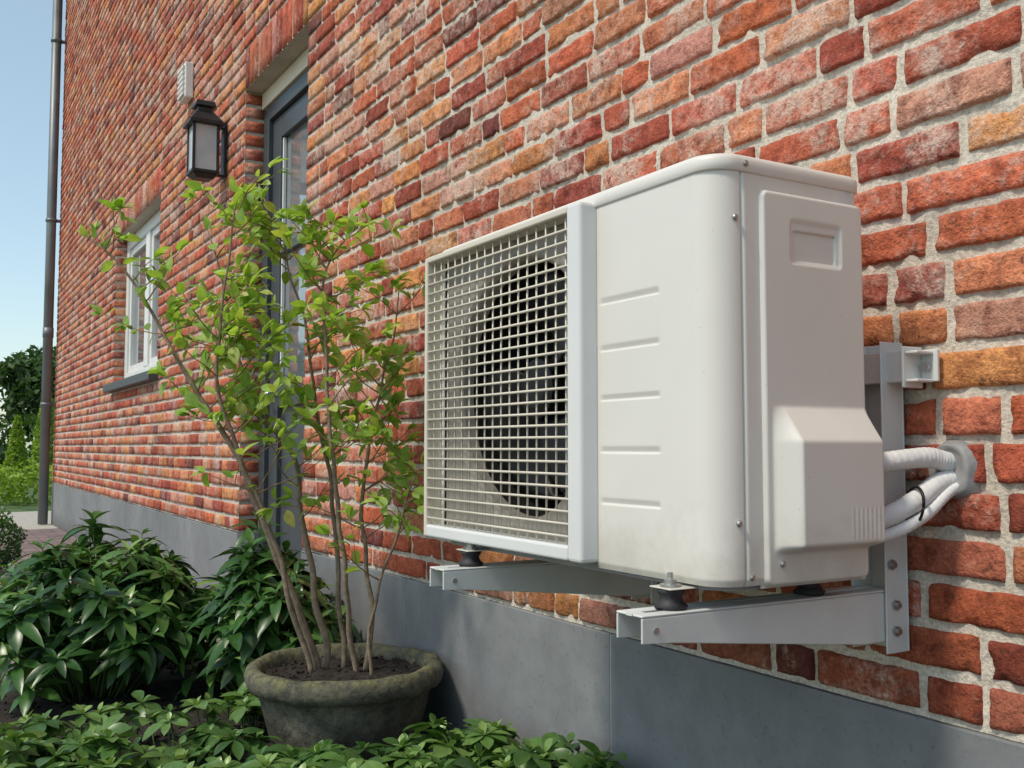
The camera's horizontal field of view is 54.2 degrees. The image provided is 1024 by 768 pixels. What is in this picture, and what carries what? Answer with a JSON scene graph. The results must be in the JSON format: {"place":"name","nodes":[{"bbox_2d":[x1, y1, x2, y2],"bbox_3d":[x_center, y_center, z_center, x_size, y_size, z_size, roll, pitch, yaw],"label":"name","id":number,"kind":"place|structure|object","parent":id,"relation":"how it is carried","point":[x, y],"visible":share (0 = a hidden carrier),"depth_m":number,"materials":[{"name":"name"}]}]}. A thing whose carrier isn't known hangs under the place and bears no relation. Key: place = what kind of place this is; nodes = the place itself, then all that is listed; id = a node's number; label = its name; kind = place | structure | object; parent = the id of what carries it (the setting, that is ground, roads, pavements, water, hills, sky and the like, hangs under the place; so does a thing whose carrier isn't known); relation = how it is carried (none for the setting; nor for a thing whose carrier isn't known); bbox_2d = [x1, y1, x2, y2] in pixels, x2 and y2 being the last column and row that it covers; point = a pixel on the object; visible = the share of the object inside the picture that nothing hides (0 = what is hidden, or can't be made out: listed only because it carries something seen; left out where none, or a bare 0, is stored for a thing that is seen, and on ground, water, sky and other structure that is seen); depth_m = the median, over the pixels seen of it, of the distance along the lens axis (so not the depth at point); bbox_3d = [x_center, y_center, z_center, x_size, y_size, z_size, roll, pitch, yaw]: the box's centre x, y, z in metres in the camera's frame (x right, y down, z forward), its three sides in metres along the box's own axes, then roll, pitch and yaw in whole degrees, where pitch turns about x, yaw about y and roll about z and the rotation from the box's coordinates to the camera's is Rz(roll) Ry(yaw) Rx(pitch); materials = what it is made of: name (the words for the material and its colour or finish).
{"place":"outdoors","nodes":[
{"label":"outdoors","id":0,"kind":"place"},
{"bbox_2d":[0,380,10,401],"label":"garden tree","id":1,"kind":"object","parent":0,"point":[2,392],"visible":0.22,"depth_m":33.33,"materials":[{"name":"green plant"}]},
{"bbox_2d":[0,450,51,511],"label":"ground","id":2,"kind":"structure","parent":0,"point":[32,506],"depth_m":13.69,"materials":[{"name":"green plant"}]},
{"bbox_2d":[1,414,31,486],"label":"conifer tree","id":3,"kind":"object","parent":2,"relation":"on","point":[16,443],"visible":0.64,"depth_m":19.91,"materials":[{"name":"green plant"}]},
{"bbox_2d":[0,458,52,505],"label":"hedge","id":4,"kind":"object","parent":2,"relation":"on","point":[15,492],"visible":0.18,"depth_m":13.76,"materials":[{"name":"green plant"}]},
{"bbox_2d":[0,411,53,476],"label":"background hedge","id":5,"kind":"object","parent":2,"relation":"on","point":[28,422],"visible":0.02,"depth_m":25.57,"materials":[{"name":"green plant"}]},
{"bbox_2d":[0,353,55,441],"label":"garden tree","id":6,"kind":"object","parent":2,"relation":"on","point":[22,382],"visible":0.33,"depth_m":30.27,"materials":[{"name":"green plant"}]},
{"bbox_2d":[9,345,56,410],"bbox_3d":[-17.284,0.766,38.675,4.390,5.006,3.950,2,-4,-31],"label":"garden tree","id":7,"kind":"object","parent":2,"relation":"on","point":[35,353],"visible":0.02,"depth_m":37.36,"materials":[{"name":"green plant"}]},
{"bbox_2d":[29,393,54,483],"bbox_3d":[-9.821,1.113,21.116,0.790,2.090,0.837,2,-4,-31],"label":"conifer tree","id":8,"kind":"object","parent":2,"relation":"on","point":[35,451],"visible":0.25,"depth_m":20.95,"materials":[{"name":"green plant"}]},
{"bbox_2d":[53,0,327,553],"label":"mortar","id":9,"kind":"object","parent":2,"relation":"on","point":[291,52],"visible":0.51,"depth_m":5.43,"materials":[{"name":"beige concrete"}]},
{"bbox_2d":[253,533,257,551],"bbox_3d":[-2.840,1.189,7.335,0.139,0.708,6.958,2,-4,-31],"label":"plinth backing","id":10,"kind":"object","parent":2,"relation":"on","point":[255,535],"depth_m":4.34,"materials":[{"name":"grey concrete"}]},
{"bbox_3d":[-0.895,1.050,3.955,0.205,0.160,0.838,2,-4,-31],"label":"doorstep","id":11,"kind":"object","parent":2,"relation":"on","visible":0},
{"bbox_2d":[257,107,273,551],"bbox_3d":[-1.053,-0.092,4.378,0.080,2.254,0.074,2,-4,-31],"label":"door frame","id":12,"kind":"object","parent":11,"relation":"on","point":[266,260],"visible":0.22,"depth_m":4.36,"materials":[{"name":"paint"}]},
{"bbox_2d":[269,69,308,120],"bbox_3d":[-0.858,-1.206,4.119,0.079,0.062,0.686,2,-4,-31],"label":"door frame","id":13,"kind":"object","parent":12,"relation":"attached to","point":[291,95],"visible":0.35,"depth_m":4.16,"materials":[{"name":"paint"}]},
{"bbox_2d":[267,115,283,570],"bbox_3d":[-0.999,-0.087,4.297,0.050,2.144,0.110,2,-4,-31],"label":"door stile","id":14,"kind":"object","parent":11,"relation":"on","point":[274,473],"depth_m":4.28,"materials":[{"name":"paint"}]},
{"bbox_2d":[282,91,308,137],"bbox_3d":[-0.854,-1.122,4.116,0.048,0.100,0.456,2,-4,-31],"label":"door rail","id":15,"kind":"object","parent":14,"relation":"attached to","point":[294,116],"depth_m":4.15,"materials":[{"name":"paint"}]},
{"bbox_3d":[-0.854,0.860,3.991,0.048,0.215,0.456,2,-4,-31],"label":"door rail","id":16,"kind":"object","parent":11,"relation":"on","visible":0},
{"bbox_2d":[280,405,304,563],"bbox_3d":[-0.853,0.418,4.020,0.008,0.690,0.480,2,-4,-31],"label":"door panel","id":17,"kind":"structure","parent":16,"relation":"on","point":[294,537],"depth_m":4.09,"materials":[{"name":"paint"}]},
{"bbox_3d":[-0.709,-0.118,3.807,0.050,2.144,0.110,2,-4,-31],"label":"door stile","id":18,"kind":"object","parent":11,"relation":"on","visible":0},
{"bbox_2d":[278,373,304,406],"bbox_3d":[-0.854,0.024,4.044,0.048,0.120,0.456,2,-4,-31],"label":"door rail","id":19,"kind":"object","parent":18,"relation":"attached to","point":[294,398],"depth_m":4.04,"materials":[{"name":"paint"}]},
{"bbox_2d":[280,137,286,373],"bbox_3d":[-0.975,-0.542,4.265,0.014,1.034,0.012,2,-4,-31],"label":"door glazing bead","id":20,"kind":"object","parent":19,"relation":"attached to","point":[284,221],"depth_m":4.27,"materials":[{"name":"white paint"}]},
{"bbox_2d":[283,119,308,376],"bbox_3d":[-0.852,-0.554,4.081,0.006,1.058,0.480,2,-4,-31],"label":"door glass","id":21,"kind":"object","parent":19,"relation":"attached to","point":[296,186],"visible":0.36,"depth_m":4.15,"materials":[{"name":"glass"}]},
{"bbox_2d":[280,235,302,253],"bbox_3d":[-0.854,-0.585,4.082,0.048,0.040,0.456,2,-4,-31],"label":"door rail","id":22,"kind":"object","parent":18,"relation":"attached to","point":[295,245],"depth_m":4.12,"materials":[{"name":"paint"}]},
{"bbox_2d":[0,511,56,529],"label":"gravel driveway","id":23,"kind":"structure","parent":0,"point":[27,520],"depth_m":10.73,"materials":[{"name":"beige gravel"}]},
{"bbox_3d":[-1.297,-1.531,12.335,7.798,6.164,0.248,2,-4,-31],"label":"end wall","id":24,"kind":"object","parent":23,"relation":"on","visible":0},
{"bbox_2d":[37,0,65,523],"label":"drain pipe","id":25,"kind":"object","parent":24,"relation":"attached to","point":[51,220],"visible":1,"depth_m":10.27,"materials":[{"name":"metal"}]},
{"bbox_2d":[0,0,65,449],"label":"sky","id":26,"kind":"structure","parent":0,"point":[25,25],"materials":[{"name":"blue"}]},
{"bbox_2d":[51,483,52,523],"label":"plinth panel","id":27,"kind":"structure","parent":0,"point":[51,504],"depth_m":10.23,"materials":[{"name":"grey concrete"}]},
{"bbox_2d":[52,483,64,530],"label":"plinth panel","id":28,"kind":"structure","parent":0,"point":[58,498],"depth_m":9.76,"materials":[{"name":"grey concrete"}]},
{"bbox_2d":[64,486,78,538],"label":"plinth panel","id":29,"kind":"structure","parent":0,"point":[71,511],"depth_m":8.94,"materials":[{"name":"grey concrete"}]},
{"bbox_2d":[78,490,97,549],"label":"plinth panel","id":30,"kind":"structure","parent":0,"point":[87,501],"depth_m":8.15,"materials":[{"name":"grey concrete"}]},
{"bbox_2d":[96,495,119,558],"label":"plinth panel","id":31,"kind":"structure","parent":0,"point":[111,505],"depth_m":7.16,"materials":[{"name":"grey concrete"}]},
{"bbox_2d":[0,528,220,670],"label":"paved path","id":32,"kind":"structure","parent":0,"point":[41,536],"depth_m":8.31,"materials":[{"name":"brick"}]},
{"bbox_2d":[0,506,27,570],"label":"boxwood ball","id":33,"kind":"object","parent":32,"relation":"on","point":[7,555],"visible":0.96,"depth_m":6.23,"materials":[{"name":"green plant"}]},
{"bbox_2d":[124,241,130,377],"bbox_3d":[-2.764,-0.521,7.294,0.090,1.058,0.079,2,-4,-31],"label":"window frame","id":34,"kind":"object","parent":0,"point":[126,361],"visible":0.14,"depth_m":7.25,"materials":[{"name":"white wood"}]},
{"bbox_2d":[128,250,135,372],"bbox_3d":[-2.732,-0.524,7.236,0.055,0.896,0.050,2,-4,-31],"label":"window sash","id":35,"kind":"object","parent":34,"relation":"in","point":[132,316],"depth_m":7.21,"materials":[{"name":"white wood"}]},
{"bbox_2d":[118,501,149,557],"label":"plinth panel","id":36,"kind":"structure","parent":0,"point":[133,516],"depth_m":6.42,"materials":[{"name":"grey concrete"}]},
{"bbox_2d":[0,654,270,767],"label":"garden soil","id":37,"kind":"structure","parent":0,"point":[170,686],"depth_m":2.98,"materials":[{"name":"brown soil"}]},
{"bbox_2d":[0,508,232,715],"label":"evergreen bush","id":38,"kind":"object","parent":37,"relation":"on","point":[122,629],"visible":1,"depth_m":2.95,"materials":[{"name":"green plant"}]},
{"bbox_2d":[167,511,361,716],"bbox_3d":[-0.735,0.708,3.056,0.590,0.634,0.808,2,-4,-31],"label":"evergreen bush","id":39,"kind":"object","parent":37,"relation":"on","point":[246,607],"visible":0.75,"depth_m":2.87,"materials":[{"name":"green plant"}]},
{"bbox_2d":[0,690,626,767],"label":"ground cover plants","id":40,"kind":"object","parent":37,"relation":"on","point":[482,743],"visible":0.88,"depth_m":2.14,"materials":[{"name":"green plant"}]},
{"bbox_2d":[244,642,442,759],"bbox_3d":[-0.418,0.815,2.495,0.492,0.254,0.495,2,-4,-31],"label":"flower pot","id":41,"kind":"object","parent":37,"relation":"on","point":[347,706],"visible":0.83,"depth_m":2.33,"materials":[{"name":"stone"}]},
{"bbox_2d":[75,156,424,674],"bbox_3d":[-0.612,0.096,2.519,1.000,1.291,0.470,0,-4,3],"label":"potted shrub","id":42,"kind":"object","parent":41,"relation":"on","point":[240,345],"visible":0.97,"depth_m":2.48,"materials":[{"name":"green plant"}]},
{"bbox_2d":[132,237,145,255],"bbox_3d":[-2.582,-0.964,7.009,0.055,0.047,0.536,2,-4,-31],"label":"window sash","id":43,"kind":"object","parent":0,"point":[139,247],"depth_m":7.00,"materials":[{"name":"white wood"}]},
{"bbox_2d":[133,248,145,364],"bbox_3d":[-2.582,-0.540,6.983,0.005,0.822,0.558,2,-4,-31],"label":"window glass","id":44,"kind":"object","parent":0,"point":[139,335],"visible":0.43,"depth_m":7.04,"materials":[{"name":"glass"}]},
{"bbox_2d":[129,210,160,249],"bbox_3d":[-2.386,-1.050,6.687,0.090,0.078,1.401,2,-4,-31],"label":"window frame","id":45,"kind":"object","parent":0,"point":[152,223],"visible":0.17,"depth_m":6.69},
{"bbox_2d":[143,231,151,366],"bbox_3d":[-2.386,-0.561,6.657,0.090,0.898,0.120,2,-4,-31],"label":"window mullion","id":46,"kind":"structure","parent":45,"relation":"attached to","point":[147,311],"depth_m":6.61},
{"bbox_2d":[149,230,156,365],"bbox_3d":[-2.344,-0.566,6.580,0.055,0.896,0.050,2,-4,-31],"label":"window sash","id":47,"kind":"object","parent":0,"point":[153,307],"depth_m":6.55,"materials":[{"name":"white wood"}]},
{"bbox_2d":[154,224,160,236],"bbox_3d":[-2.194,-1.006,6.354,0.055,0.047,0.536,2,-4,-31],"label":"window sash","id":48,"kind":"object","parent":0,"point":[156,231],"depth_m":6.49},
{"bbox_2d":[155,234,160,356],"bbox_3d":[-2.194,-0.582,6.328,0.005,0.822,0.558,2,-4,-31],"label":"window glass","id":49,"kind":"object","parent":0,"point":[157,296],"visible":0.21,"depth_m":6.52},
{"bbox_2d":[146,509,186,561],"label":"plinth panel","id":50,"kind":"structure","parent":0,"point":[167,529],"depth_m":5.49,"materials":[{"name":"grey concrete"}]},
{"bbox_2d":[184,519,237,601],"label":"plinth panel","id":51,"kind":"structure","parent":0,"point":[204,543],"depth_m":4.74,"materials":[{"name":"grey concrete"}]},
{"bbox_2d":[237,533,248,550],"bbox_3d":[-1.159,0.997,4.291,0.052,0.709,0.003,2,-4,-31],"label":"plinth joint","id":52,"kind":"object","parent":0,"point":[239,534],"visible":0.14,"depth_m":4.30,"materials":[{"name":"grey concrete"}]},
{"bbox_2d":[301,550,405,646],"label":"plinth panel","id":53,"kind":"structure","parent":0,"point":[388,626],"depth_m":3.03,"materials":[{"name":"grey concrete"}]},
{"bbox_2d":[403,578,614,754],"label":"plinth panel","id":54,"kind":"structure","parent":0,"point":[529,674],"depth_m":2.30,"materials":[{"name":"grey concrete"}]},
{"bbox_2d":[610,635,610,720],"bbox_3d":[0.217,0.851,1.968,0.052,0.709,0.003,2,-4,-31],"label":"plinth joint","id":55,"kind":"object","parent":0,"point":[610,677],"visible":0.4,"depth_m":1.97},
{"bbox_2d":[611,634,1023,767],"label":"plinth panel","id":56,"kind":"structure","parent":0,"point":[672,708],"depth_m":1.63,"materials":[{"name":"grey concrete"}]},
{"bbox_3d":[0.755,0.807,1.269,0.139,0.708,5.478,2,-4,-31],"label":"plinth","id":57,"kind":"object","parent":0,"visible":0},
{"bbox_2d":[52,0,1023,733],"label":"bricks","id":58,"kind":"object","parent":57,"relation":"on","point":[86,44],"visible":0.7,"depth_m":2.38,"materials":[{"name":"brick"}]},
{"bbox_2d":[103,370,157,392],"bbox_3d":[-2.464,-0.006,6.576,0.180,0.054,1.685,2,-4,-31],"label":"window sill","id":59,"kind":"structure","parent":58,"relation":"attached to","point":[132,381],"depth_m":6.35,"materials":[{"name":"grey stone"}]},
{"bbox_2d":[126,363,156,377],"bbox_3d":[-2.386,-0.072,6.626,0.090,0.078,1.401,2,-4,-31],"label":"window frame","id":60,"kind":"object","parent":58,"relation":"in","point":[144,369],"visible":0.14,"depth_m":6.73,"materials":[{"name":"white wood"}]},
{"bbox_2d":[130,362,143,371],"bbox_3d":[-2.582,-0.117,6.956,0.055,0.047,0.536,2,-4,-31],"label":"window sash","id":61,"kind":"object","parent":60,"relation":"in","point":[138,366],"depth_m":6.94,"materials":[{"name":"white wood"}]},
{"bbox_2d":[151,356,157,364],"bbox_3d":[-2.194,-0.158,6.301,0.055,0.047,0.536,2,-4,-31],"label":"window sash","id":62,"kind":"object","parent":60,"relation":"in","point":[154,360],"depth_m":6.41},
{"bbox_2d":[177,61,193,104],"bbox_3d":[-1.742,-1.603,5.332,0.056,0.190,0.140,2,-4,-31],"label":"wall vent","id":63,"kind":"object","parent":58,"relation":"attached to","point":[185,82],"depth_m":5.28,"materials":[{"name":"white paint"}]},
{"bbox_2d":[183,99,226,181],"bbox_3d":[-1.418,-1.122,4.632,0.179,0.362,0.155,2,-4,-31],"label":"wall lantern","id":64,"kind":"object","parent":58,"relation":"attached to","point":[203,125],"depth_m":4.59,"materials":[{"name":"metal"}]},
{"bbox_2d":[262,47,308,110],"bbox_3d":[-0.863,-1.277,4.121,0.090,0.073,0.838,2,-4,-31],"label":"door lintel trim","id":65,"kind":"structure","parent":58,"relation":"attached to","point":[296,70],"depth_m":4.16,"materials":[{"name":"beige paint"}]},
{"bbox_2d":[321,0,1023,742],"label":"mortar","id":66,"kind":"object","parent":58,"relation":"attached to","point":[1005,538],"visible":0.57,"depth_m":1.51,"materials":[{"name":"grey concrete"}]},
{"bbox_2d":[430,342,939,653],"bbox_3d":[0.154,0.168,1.601,0.459,0.425,0.888,2,-4,-31],"label":"air conditioner wall bracket","id":67,"kind":"object","parent":58,"relation":"attached to","point":[872,608],"visible":0.64,"depth_m":1.36,"materials":[{"name":"grey metal"}]},
{"bbox_2d":[424,153,884,590],"bbox_3d":[0.159,0.004,1.528,0.291,0.526,0.771,2,-4,-31],"label":"air conditioner outdoor unit","id":68,"kind":"object","parent":67,"relation":"on","point":[658,375],"visible":1,"depth_m":1.27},
{"bbox_2d":[883,439,980,541],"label":"refrigerant pipes","id":69,"kind":"object","parent":68,"relation":"attached to","point":[951,464],"visible":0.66,"depth_m":1.30,"materials":[{"name":"white plastic"}]}
]}

